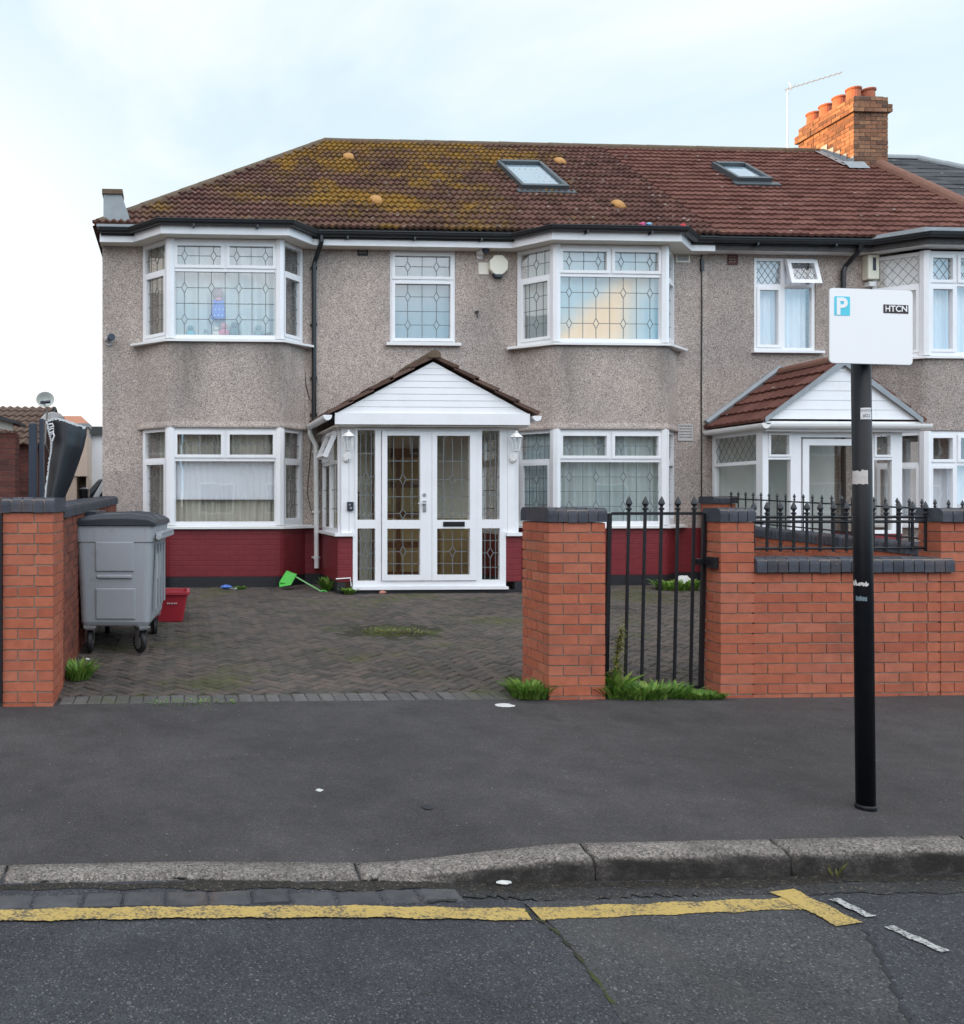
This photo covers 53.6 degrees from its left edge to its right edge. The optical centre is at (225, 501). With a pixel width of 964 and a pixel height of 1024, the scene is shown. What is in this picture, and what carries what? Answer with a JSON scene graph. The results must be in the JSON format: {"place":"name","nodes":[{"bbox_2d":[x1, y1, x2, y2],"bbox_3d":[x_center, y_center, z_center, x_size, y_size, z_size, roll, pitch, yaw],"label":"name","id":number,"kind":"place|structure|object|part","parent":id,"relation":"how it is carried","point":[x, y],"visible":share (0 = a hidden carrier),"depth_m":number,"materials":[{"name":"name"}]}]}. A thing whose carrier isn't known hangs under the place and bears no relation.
{"place":"outdoors","nodes":[
{"label":"outdoors","id":0,"kind":"place"},
{"bbox_2d":[57,584,705,700],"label":"driveway","id":1,"kind":"structure","parent":0,"point":[241,641],"depth_m":8.51,"materials":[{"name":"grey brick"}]},
{"bbox_2d":[65,657,106,680],"bbox_3d":[-1.137,1.342,7.193,0.462,0.151,0.534,0,0,-3],"label":"weed","id":2,"kind":"object","parent":1,"relation":"on","point":[81,671],"visible":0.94,"depth_m":7.13,"materials":[{"name":"green plant"}]},
{"bbox_2d":[76,511,173,652],"bbox_3d":[-0.975,0.730,8.612,0.856,1.280,1.267,0,0,2],"label":"wheelie bin","id":3,"kind":"object","parent":1,"relation":"on","point":[121,559],"visible":0.96,"depth_m":8.03,"materials":[{"name":"grey plastic"},{"name":"galvanised steel"},{"name":"black rubber"}]},
{"bbox_2d":[156,588,189,621],"bbox_3d":[-0.757,1.145,9.954,0.715,0.325,0.490,0,0,-3],"label":"recycling box","id":4,"kind":"object","parent":1,"relation":"on","point":[173,605],"visible":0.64,"depth_m":9.77,"materials":[{"name":"red plastic"}]},
{"bbox_2d":[221,584,231,588],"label":"litter","id":5,"kind":"object","parent":1,"relation":"on","point":[225,586],"visible":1,"depth_m":12.59,"materials":[{"name":"blue plastic"}]},
{"bbox_2d":[228,586,246,589],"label":"weed","id":6,"kind":"object","parent":1,"relation":"on","point":[240,587],"visible":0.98,"depth_m":12.58,"materials":[{"name":"green plant"}]},
{"bbox_2d":[279,571,326,591],"bbox_3d":[1.121,1.128,12.514,0.720,0.288,0.382,0,0,25],"label":"toy spade","id":7,"kind":"object","parent":1,"relation":"on","point":[288,578],"visible":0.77,"depth_m":12.57,"materials":[{"name":"green plastic"}]},
{"bbox_2d":[314,576,333,590],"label":"weed","id":8,"kind":"object","parent":1,"relation":"on","point":[324,583],"visible":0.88,"depth_m":12.33,"materials":[{"name":"green plant"}]},
{"bbox_2d":[341,587,358,593],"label":"weed","id":9,"kind":"object","parent":1,"relation":"on","point":[349,590],"visible":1,"depth_m":11.87,"materials":[{"name":"green plant"}]},
{"bbox_2d":[361,626,429,635],"bbox_3d":[1.769,1.343,9.301,0.722,0.022,0.618,0,0,-3],"label":"weed","id":10,"kind":"object","parent":1,"relation":"on","point":[400,633],"visible":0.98,"depth_m":9.21,"materials":[{"name":"green plant"}]},
{"bbox_2d":[648,579,699,590],"bbox_3d":[6.303,1.162,12.545,0.893,0.151,0.760,0,0,-3],"label":"weed","id":11,"kind":"object","parent":1,"relation":"on","point":[668,585],"visible":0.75,"depth_m":12.43,"materials":[{"name":"green plant"}]},
{"bbox_2d":[678,575,690,583],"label":"litter","id":12,"kind":"object","parent":1,"relation":"on","point":[684,578],"visible":0.39,"depth_m":12.72,"materials":[{"name":"paper"}]},
{"bbox_2d":[0,695,963,865],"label":"pavement","id":13,"kind":"structure","parent":0,"point":[238,781],"depth_m":4.92,"materials":[{"name":"grey asphalt"}]},
{"bbox_2d":[0,497,64,706],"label":"brick pier","id":14,"kind":"structure","parent":13,"relation":"on","point":[33,623],"depth_m":6.36,"materials":[{"name":"orange brick"}]},
{"bbox_2d":[0,513,2,702],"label":"iron gate","id":15,"kind":"structure","parent":14,"relation":"attached to","point":[1,607],"depth_m":6.32,"materials":[{"name":"black paint"}]},
{"bbox_2d":[148,698,234,705],"bbox_3d":[-0.252,1.441,6.464,0.667,0.017,0.211,0,0,-3],"label":"weed","id":16,"kind":"object","parent":13,"relation":"on","point":[194,700],"visible":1,"depth_m":6.47,"materials":[{"name":"green plant"}]},
{"bbox_2d":[59,692,542,704],"bbox_3d":[0.595,1.458,6.615,3.594,0.045,0.200,0,0,-3],"label":"driveway edging","id":17,"kind":"object","parent":13,"relation":"on","point":[303,697],"visible":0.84,"depth_m":6.60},
{"bbox_2d":[497,677,556,699],"bbox_3d":[2.260,1.384,6.633,0.518,0.127,0.431,0,0,-16],"label":"weed","id":18,"kind":"object","parent":17,"relation":"on","point":[533,688],"visible":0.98,"depth_m":6.56,"materials":[{"name":"green plant"}]},
{"bbox_2d":[422,804,433,808],"bbox_3d":[1.008,1.521,4.476,0.058,0.004,0.070,0,0,-3],"label":"tar spot","id":19,"kind":"object","parent":13,"relation":"on","point":[425,806],"visible":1,"depth_m":4.47,"materials":[{"name":"asphalt"}]},
{"bbox_2d":[495,703,514,706],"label":"litter","id":20,"kind":"object","parent":13,"relation":"on","point":[504,705],"visible":1,"depth_m":6.38,"materials":[{"name":"paper"}]},
{"bbox_2d":[520,507,606,699],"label":"brick pier","id":21,"kind":"structure","parent":13,"relation":"on","point":[563,608],"depth_m":6.57,"materials":[{"name":"brick"}]},
{"bbox_2d":[603,624,644,688],"bbox_3d":[2.898,1.182,6.685,0.326,0.538,0.334,0,0,-28],"label":"tall weed","id":22,"kind":"object","parent":13,"relation":"on","point":[616,678],"visible":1,"depth_m":6.66,"materials":[{"name":"green plant"}]},
{"bbox_2d":[592,678,707,700],"bbox_3d":[3.107,1.393,6.619,0.889,0.119,0.470,0,0,-3],"label":"weed","id":23,"kind":"object","parent":13,"relation":"on","point":[644,690],"visible":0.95,"depth_m":6.57,"materials":[{"name":"green plant"}]},
{"bbox_2d":[672,689,730,699],"bbox_3d":[3.508,1.426,6.628,0.458,0.052,0.269,0,0,-3],"label":"weed","id":24,"kind":"object","parent":13,"relation":"on","point":[707,694],"visible":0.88,"depth_m":6.58,"materials":[{"name":"green plant"}]},
{"bbox_2d":[702,508,963,697],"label":"front wall","id":25,"kind":"structure","parent":13,"relation":"on","point":[778,626],"depth_m":6.67,"materials":[{"name":"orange brick"}]},
{"bbox_2d":[604,496,719,688],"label":"iron gate","id":26,"kind":"structure","parent":25,"relation":"attached to","point":[704,562],"depth_m":6.78,"materials":[{"name":"black metal"}]},
{"bbox_2d":[751,501,928,551],"bbox_3d":[4.636,0.185,6.762,1.400,0.380,0.032,0,0,-3],"label":"railing","id":27,"kind":"object","parent":25,"relation":"on","point":[833,521],"visible":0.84,"depth_m":6.75,"materials":[{"name":"black metal"}]},
{"bbox_2d":[828,288,912,811],"bbox_3d":[3.103,0.284,4.359,0.430,2.622,0.111,0,0,-3],"label":"parking sign","id":28,"kind":"object","parent":13,"relation":"on","point":[867,328],"visible":1,"depth_m":4.33,"materials":[{"name":"black metal"}]},
{"bbox_2d":[0,837,963,1023],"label":"road","id":29,"kind":"structure","parent":0,"point":[305,970],"depth_m":3.08,"materials":[{"name":"grey asphalt"}]},
{"bbox_2d":[4,861,359,882],"bbox_3d":[-0.189,1.624,3.861,1.513,0.092,0.183,0,0,-1],"label":"kerb stone","id":30,"kind":"object","parent":29,"relation":"on","point":[187,870],"visible":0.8,"depth_m":3.83,"materials":[{"name":"stone"}]},
{"bbox_2d":[0,889,463,909],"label":"gutter setts","id":31,"kind":"structure","parent":29,"relation":"on","point":[112,900],"depth_m":3.61,"materials":[{"name":"grey stone"}]},
{"bbox_2d":[0,905,531,920],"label":"yellow line","id":32,"kind":"object","parent":29,"relation":"on","point":[271,911],"visible":1,"depth_m":3.48,"materials":[{"name":"paint"}]},
{"bbox_2d":[355,843,594,882],"bbox_3d":[1.064,1.584,3.858,0.991,0.173,0.170,0,0,0],"label":"kerb stone","id":33,"kind":"object","parent":29,"relation":"on","point":[567,862],"visible":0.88,"depth_m":3.80,"materials":[{"name":"stone"}]},
{"bbox_2d":[0,874,963,892],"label":"gutter grime","id":34,"kind":"object","parent":29,"relation":"on","point":[514,887],"visible":0.99,"depth_m":3.75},
{"bbox_2d":[496,880,511,884],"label":"litter","id":35,"kind":"object","parent":34,"relation":"on","point":[503,882],"visible":1,"depth_m":3.75,"materials":[{"name":"paper"}]},
{"bbox_2d":[828,863,847,875],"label":"weed","id":36,"kind":"object","parent":34,"relation":"on","point":[842,868],"visible":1,"depth_m":3.82,"materials":[{"name":"green plant"}]},
{"bbox_2d":[0,836,963,879],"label":"kerb","id":37,"kind":"structure","parent":29,"relation":"on","point":[3,868],"depth_m":3.87,"materials":[{"name":"grey concrete"}]},
{"bbox_2d":[525,910,617,1003],"bbox_3d":[1.224,1.596,3.177,0.058,0.001,0.656,0,0,-5],"label":"road joint","id":38,"kind":"object","parent":29,"relation":"on","point":[593,976],"visible":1,"depth_m":3.12,"materials":[{"name":"black asphalt"}]},
{"bbox_2d":[581,839,790,881],"bbox_3d":[1.989,1.582,3.886,0.852,0.176,0.162,0,0,-3],"label":"kerb stone","id":39,"kind":"object","parent":29,"relation":"on","point":[650,860],"visible":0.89,"depth_m":3.83,"materials":[{"name":"stone"}]},
{"bbox_2d":[421,873,963,902],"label":"gutter grime","id":40,"kind":"object","parent":29,"relation":"on","point":[932,886],"visible":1,"depth_m":3.69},
{"bbox_2d":[524,895,909,1023],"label":"road patch","id":41,"kind":"object","parent":29,"relation":"on","point":[784,966],"visible":1,"depth_m":3.08,"materials":[{"name":"grey asphalt"}]},
{"bbox_2d":[530,897,801,919],"bbox_3d":[1.735,1.595,3.515,1.072,0.001,0.115,0,0,-5],"label":"yellow line","id":42,"kind":"object","parent":41,"relation":"on","point":[658,908],"visible":1,"depth_m":3.51,"materials":[{"name":"paint"}]},
{"bbox_2d":[771,889,861,925],"bbox_3d":[2.316,1.592,3.525,0.130,0.001,0.304,0,0,-14],"label":"yellow line end bar","id":43,"kind":"object","parent":41,"relation":"on","point":[834,916],"visible":1,"depth_m":3.52,"materials":[{"name":"paint"}]},
{"bbox_2d":[862,930,911,1023],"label":"road joint","id":44,"kind":"object","parent":41,"relation":"on","point":[905,1012],"visible":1,"depth_m":3.01,"materials":[{"name":"asphalt"}]},
{"bbox_2d":[829,898,875,916],"bbox_3d":[2.464,1.595,3.524,0.054,0.001,0.160,0,0,-14],"label":"white bay dash","id":45,"kind":"object","parent":29,"relation":"on","point":[852,907],"visible":1,"depth_m":3.52,"materials":[{"name":"paint"}]},
{"bbox_2d":[770,835,963,875],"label":"kerb stone","id":46,"kind":"object","parent":29,"relation":"on","point":[885,855],"visible":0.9,"depth_m":3.87,"materials":[{"name":"stone"}]},
{"bbox_2d":[885,925,949,951],"bbox_3d":[2.521,1.595,3.273,0.054,0.001,0.202,0,0,-18],"label":"white bay dash","id":47,"kind":"object","parent":29,"relation":"on","point":[916,938],"visible":1,"depth_m":3.27,"materials":[{"name":"paint"}]},
{"bbox_2d":[0,0,963,426],"label":"sky","id":48,"kind":"structure","parent":0,"point":[146,99],"materials":[{"name":"white"}]},
{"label":"alley","id":49,"kind":"structure","parent":0,"visible":0},
{"bbox_2d":[0,416,25,597],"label":"garage","id":50,"kind":"structure","parent":49,"relation":"on","point":[9,465],"depth_m":12.26,"materials":[{"name":"red brick"}]},
{"bbox_2d":[0,406,65,500],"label":"outbuilding","id":51,"kind":"structure","parent":49,"relation":"on","point":[25,415],"depth_m":17.23,"materials":[{"name":"red brick"}]},
{"bbox_2d":[29,423,37,496],"bbox_3d":[-2.053,0.307,9.556,0.081,2.285,0.100,0,0,-3],"label":"gate post","id":52,"kind":"object","parent":49,"relation":"on","point":[33,459],"visible":0.45,"depth_m":9.51,"materials":[{"name":"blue metal"}]},
{"bbox_2d":[39,419,44,497],"bbox_3d":[-1.961,0.283,9.560,0.044,2.333,0.100,0,0,-3],"label":"gate post","id":53,"kind":"object","parent":49,"relation":"on","point":[41,458],"visible":0.45,"depth_m":9.51,"materials":[{"name":"black metal"}]},
{"bbox_2d":[41,412,64,448],"bbox_3d":[-3.021,-0.061,15.663,0.440,3.022,0.429,0,0,-3],"label":"roof cowl","id":54,"kind":"object","parent":49,"relation":"on","point":[51,415],"visible":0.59,"depth_m":15.53,"materials":[{"name":"grey metal"}]},
{"bbox_2d":[36,392,53,456],"bbox_3d":[-3.112,-1.315,15.701,0.310,1.149,1.125,0,0,-3],"label":"satellite dish","id":55,"kind":"object","parent":54,"relation":"attached to","point":[45,399],"visible":0.98,"depth_m":15.39,"materials":[{"name":"metal"}]},
{"bbox_2d":[63,416,87,422],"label":"house","id":56,"kind":"structure","parent":49,"relation":"on","point":[78,419],"depth_m":42.42,"materials":[{"name":"tile"}]},
{"bbox_2d":[66,423,91,500],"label":"garage block","id":57,"kind":"structure","parent":49,"relation":"on","point":[82,476],"depth_m":22.83,"materials":[{"name":"paint"}]},
{"bbox_2d":[79,477,85,488],"bbox_3d":[-3.702,0.400,23.293,0.211,2.100,0.070,0,0,-3],"label":"doorway","id":58,"kind":"structure","parent":57,"relation":"in","point":[82,480],"depth_m":23.26,"materials":[{"name":"black"}]},
{"bbox_2d":[62,496,117,682],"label":"garden wall","id":59,"kind":"structure","parent":49,"relation":"on","point":[74,635],"depth_m":7.69,"materials":[{"name":"red brick"}]},
{"bbox_2d":[44,417,86,497],"bbox_3d":[-1.534,-0.352,8.519,0.403,0.900,0.235,0,0,-3],"label":"broken panel","id":60,"kind":"object","parent":59,"relation":"on","point":[67,438],"visible":0.81,"depth_m":8.47,"materials":[{"name":"plastic"}]},
{"bbox_2d":[79,480,101,498],"bbox_3d":[-1.004,0.310,20.243,4.980,2.280,2.065,0,0,-3],"label":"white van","id":61,"kind":"object","parent":49,"relation":"on","point":[83,492],"visible":0.09,"depth_m":19.21,"materials":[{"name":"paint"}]},
{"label":"window","id":62,"kind":"part","parent":61,"relation":"part of","materials":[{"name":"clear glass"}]},
{"bbox_2d":[89,426,101,485],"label":"white shed","id":63,"kind":"structure","parent":49,"relation":"on","point":[95,432],"depth_m":26.83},
{"bbox_2d":[89,479,101,496],"bbox_3d":[-2.679,0.407,24.934,4.146,2.085,1.720,0,0,-3],"label":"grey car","id":64,"kind":"object","parent":49,"relation":"on","point":[92,489],"visible":0.02,"depth_m":24.05,"materials":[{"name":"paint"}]},
{"bbox_2d":[92,138,719,593],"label":"pebbledashed house","id":65,"kind":"structure","parent":49,"relation":"on","point":[416,354],"depth_m":13.29,"materials":[{"name":"beige stone"}]},
{"bbox_2d":[104,333,114,345],"bbox_3d":[-1.704,-2.387,13.212,0.125,0.162,0.200,0,0,-27],"label":"security camera","id":66,"kind":"object","parent":65,"relation":"attached to","point":[109,338],"visible":1,"depth_m":13.14,"materials":[{"name":"grey plastic"}]},
{"bbox_2d":[186,325,194,334],"bbox_3d":[-0.511,-2.477,13.010,0.136,0.158,0.070,0,0,-3],"label":"soft toy","id":67,"kind":"object","parent":65,"relation":"in","point":[190,331],"visible":0.94,"depth_m":12.98,"materials":[{"name":"teal fabric"}]},
{"bbox_2d":[212,327,218,334],"bbox_3d":[-0.140,-2.471,13.029,0.120,0.140,0.063,0,0,-3],"label":"soft toy","id":68,"kind":"object","parent":65,"relation":"in","point":[216,332],"visible":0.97,"depth_m":13.01,"materials":[{"name":"white fabric"}]},
{"bbox_2d":[211,287,225,319],"bbox_3d":[-0.107,-2.877,13.017,0.224,0.472,0.119,0,0,-3],"label":"rag doll","id":69,"kind":"object","parent":65,"relation":"hanging from","point":[218,311],"visible":1,"depth_m":12.99,"materials":[{"name":"blue fabric"}]},
{"bbox_2d":[130,237,313,347],"bbox_3d":[-0.028,-3.043,13.153,2.750,1.486,0.614,0,0,-3],"label":"bay window","id":70,"kind":"structure","parent":65,"relation":"in","point":[252,276],"depth_m":13.07,"materials":[{"name":"white plastic"}]},
{"bbox_2d":[219,323,228,334],"bbox_3d":[-0.028,-2.500,13.036,0.168,0.195,0.085,0,0,-3],"label":"soft toy","id":71,"kind":"object","parent":65,"relation":"in","point":[223,330],"visible":0.97,"depth_m":13.00,"materials":[{"name":"pink fabric"}]},
{"bbox_2d":[143,427,313,528],"bbox_3d":[-0.028,-0.341,13.161,2.750,1.461,0.628,0,0,-3],"label":"bay window","id":72,"kind":"structure","parent":65,"relation":"in","point":[211,477],"depth_m":13.03,"materials":[{"name":"white plastic"}]},
{"bbox_2d":[229,322,240,334],"bbox_3d":[0.131,-2.516,13.045,0.176,0.205,0.088,0,0,-3],"label":"soft toy","id":73,"kind":"object","parent":65,"relation":"in","point":[234,330],"visible":0.95,"depth_m":13.01,"materials":[{"name":"teal fabric"}]},
{"bbox_2d":[254,325,262,334],"bbox_3d":[0.476,-2.491,13.062,0.144,0.167,0.074,0,0,-3],"label":"soft toy","id":74,"kind":"object","parent":65,"relation":"in","point":[257,331],"visible":0.97,"depth_m":13.04,"materials":[{"name":"teal fabric"}]},
{"bbox_2d":[322,427,340,532],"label":"porch window","id":75,"kind":"structure","parent":65,"relation":"in","point":[330,461],"depth_m":12.73,"materials":[{"name":"white plastic"}]},
{"bbox_2d":[342,430,354,462],"bbox_3d":[1.629,-0.740,11.900,0.184,0.434,0.200,0,0,-3],"label":"wall lantern","id":76,"kind":"object","parent":65,"relation":"attached to","point":[347,456],"depth_m":11.87,"materials":[{"name":"white paint"}]},
{"bbox_2d":[347,502,353,510],"bbox_3d":[1.669,0.060,12.000,0.084,0.120,0.048,0,0,-3],"label":"door entry box","id":77,"kind":"object","parent":65,"relation":"attached to","point":[350,506],"visible":1,"depth_m":11.98,"materials":[{"name":"black plastic"}]},
{"bbox_2d":[372,448,418,579],"bbox_3d":[2.591,0.190,13.454,0.782,1.980,0.059,0,0,-3],"label":"inner door","id":78,"kind":"structure","parent":65,"relation":"in","point":[410,455],"depth_m":13.43,"materials":[{"name":"white plastic"}]},
{"bbox_2d":[381,431,425,580],"bbox_3d":[2.396,0.055,12.019,0.601,2.005,0.126,0,0,-3],"label":"door","id":79,"kind":"structure","parent":65,"relation":"in","point":[420,524],"depth_m":12.03,"materials":[{"name":"white plastic"}]},
{"bbox_2d":[386,251,460,345],"bbox_3d":[2.976,-3.071,13.579,1.139,1.437,0.229,0,0,-3],"label":"window","id":80,"kind":"structure","parent":65,"relation":"in","point":[422,283],"depth_m":13.67,"materials":[{"name":"white plastic"}]},
{"bbox_2d":[432,431,476,579],"bbox_3d":[3.076,0.055,12.077,0.607,2.005,0.082,0,0,-3],"label":"door","id":81,"kind":"structure","parent":65,"relation":"in","point":[443,524],"depth_m":12.07,"materials":[{"name":"white plastic"}]},
{"bbox_2d":[476,248,489,259],"bbox_3d":[3.875,-3.749,13.508,0.132,0.162,0.203,0,0,-32],"label":"security camera","id":82,"kind":"object","parent":65,"relation":"attached to","point":[479,254],"visible":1,"depth_m":13.48,"materials":[{"name":"white paint"}]},
{"bbox_2d":[478,255,507,277],"bbox_3d":[4.045,-3.556,13.548,0.430,0.335,0.085,0,0,-3],"label":"alarm box","id":83,"kind":"object","parent":65,"relation":"attached to","point":[496,266],"visible":1,"depth_m":13.51,"materials":[{"name":"beige plastic"}]},
{"bbox_2d":[482,428,517,532],"bbox_3d":[3.932,-0.291,12.886,0.074,1.421,1.355,0,0,-3],"label":"porch window","id":84,"kind":"structure","parent":65,"relation":"in","point":[487,437],"depth_m":13.05,"materials":[{"name":"white plastic"}]},
{"bbox_2d":[509,431,522,462],"bbox_3d":[3.892,-0.737,12.018,0.184,0.434,0.200,0,0,-3],"label":"wall lantern","id":85,"kind":"object","parent":65,"relation":"attached to","point":[513,456],"depth_m":11.99,"materials":[{"name":"white paint"}]},
{"bbox_2d":[496,159,576,193],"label":"roof window","id":86,"kind":"structure","parent":65,"relation":"in","point":[526,179],"depth_m":15.38,"materials":[{"name":"clear glass"}]},
{"bbox_2d":[507,243,687,351],"bbox_3d":[5.655,-3.043,13.434,2.810,1.486,0.580,0,0,-3],"label":"bay window","id":87,"kind":"structure","parent":65,"relation":"in","point":[590,295],"depth_m":13.33,"materials":[{"name":"white plastic"}]},
{"bbox_2d":[518,429,687,527],"bbox_3d":[5.655,-0.341,13.441,2.810,1.461,0.594,0,0,-3],"label":"bay window","id":88,"kind":"structure","parent":65,"relation":"in","point":[594,468],"depth_m":13.34,"materials":[{"name":"white plastic"}]},
{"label":"neighbour yard","id":89,"kind":"structure","parent":0,"visible":0},
{"bbox_2d":[698,496,737,515],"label":"brick pier","id":90,"kind":"structure","parent":89,"relation":"on","point":[719,501],"depth_m":13.32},
{"bbox_2d":[598,86,963,541],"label":"neighbour house","id":91,"kind":"structure","parent":89,"relation":"on","point":[840,191],"depth_m":13.79,"materials":[{"name":"grey concrete"}]},
{"bbox_2d":[712,430,758,525],"bbox_3d":[7.534,-0.280,13.197,0.080,1.459,1.110,0,0,-3],"label":"porch window","id":92,"kind":"structure","parent":91,"relation":"in","point":[716,464],"depth_m":13.32,"materials":[{"name":"white plastic"}]},
{"bbox_2d":[710,161,781,186],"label":"roof window","id":93,"kind":"structure","parent":91,"relation":"in","point":[741,173],"depth_m":15.91,"materials":[{"name":"clear glass"}]},
{"bbox_2d":[768,453,786,528],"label":"window","id":94,"kind":"structure","parent":91,"relation":"in","point":[777,469],"depth_m":13.75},
{"bbox_2d":[751,258,824,353],"bbox_3d":[8.657,-3.027,13.890,1.132,1.472,0.255,0,0,-3],"label":"window","id":95,"kind":"structure","parent":91,"relation":"in","point":[779,303],"depth_m":13.97,"materials":[{"name":"white plastic"}]},
{"bbox_2d":[785,72,841,147],"bbox_3d":[11.323,-7.435,17.319,0.143,1.769,1.319,0,0,-14],"label":"tv aerial","id":96,"kind":"object","parent":91,"relation":"attached to","point":[789,93],"visible":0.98,"depth_m":17.81,"materials":[{"name":"metal"}]},
{"bbox_2d":[801,439,850,530],"bbox_3d":[8.589,0.120,12.632,0.973,2.059,0.090,0,0,-3],"label":"door","id":97,"kind":"structure","parent":91,"relation":"in","point":[805,443],"depth_m":12.58,"materials":[{"name":"white plastic"}]},
{"bbox_2d":[862,254,878,287],"bbox_3d":[9.962,-3.564,13.835,0.180,0.480,0.138,0,0,-3],"label":"alarm box","id":98,"kind":"object","parent":91,"relation":"attached to","point":[870,268],"visible":1,"depth_m":13.77,"materials":[{"name":"beige plastic"}]},
{"bbox_2d":[872,250,963,358],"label":"bay window","id":99,"kind":"structure","parent":91,"relation":"in","point":[935,279],"depth_m":13.53,"materials":[{"name":"white plastic"}]},
{"bbox_2d":[874,431,963,527],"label":"bay window","id":100,"kind":"structure","parent":91,"relation":"in","point":[929,479],"depth_m":13.52,"materials":[{"name":"white plastic"}]},
{"bbox_2d":[752,526,920,556],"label":"garden wall","id":101,"kind":"structure","parent":89,"relation":"on","point":[787,538],"depth_m":11.30,"materials":[{"name":"red brick"}]},
{"bbox_2d":[730,492,963,541],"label":"railing","id":102,"kind":"object","parent":101,"relation":"on","point":[948,503],"visible":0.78,"depth_m":11.29,"materials":[{"name":"black metal"}]},
{"label":"ground","id":103,"kind":"structure","parent":0,"visible":0},
{"bbox_2d":[807,154,963,252],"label":"slate roofed house","id":104,"kind":"structure","parent":103,"relation":"on","point":[949,175],"depth_m":17.17,"materials":[{"name":"grey stone"}]}
]}

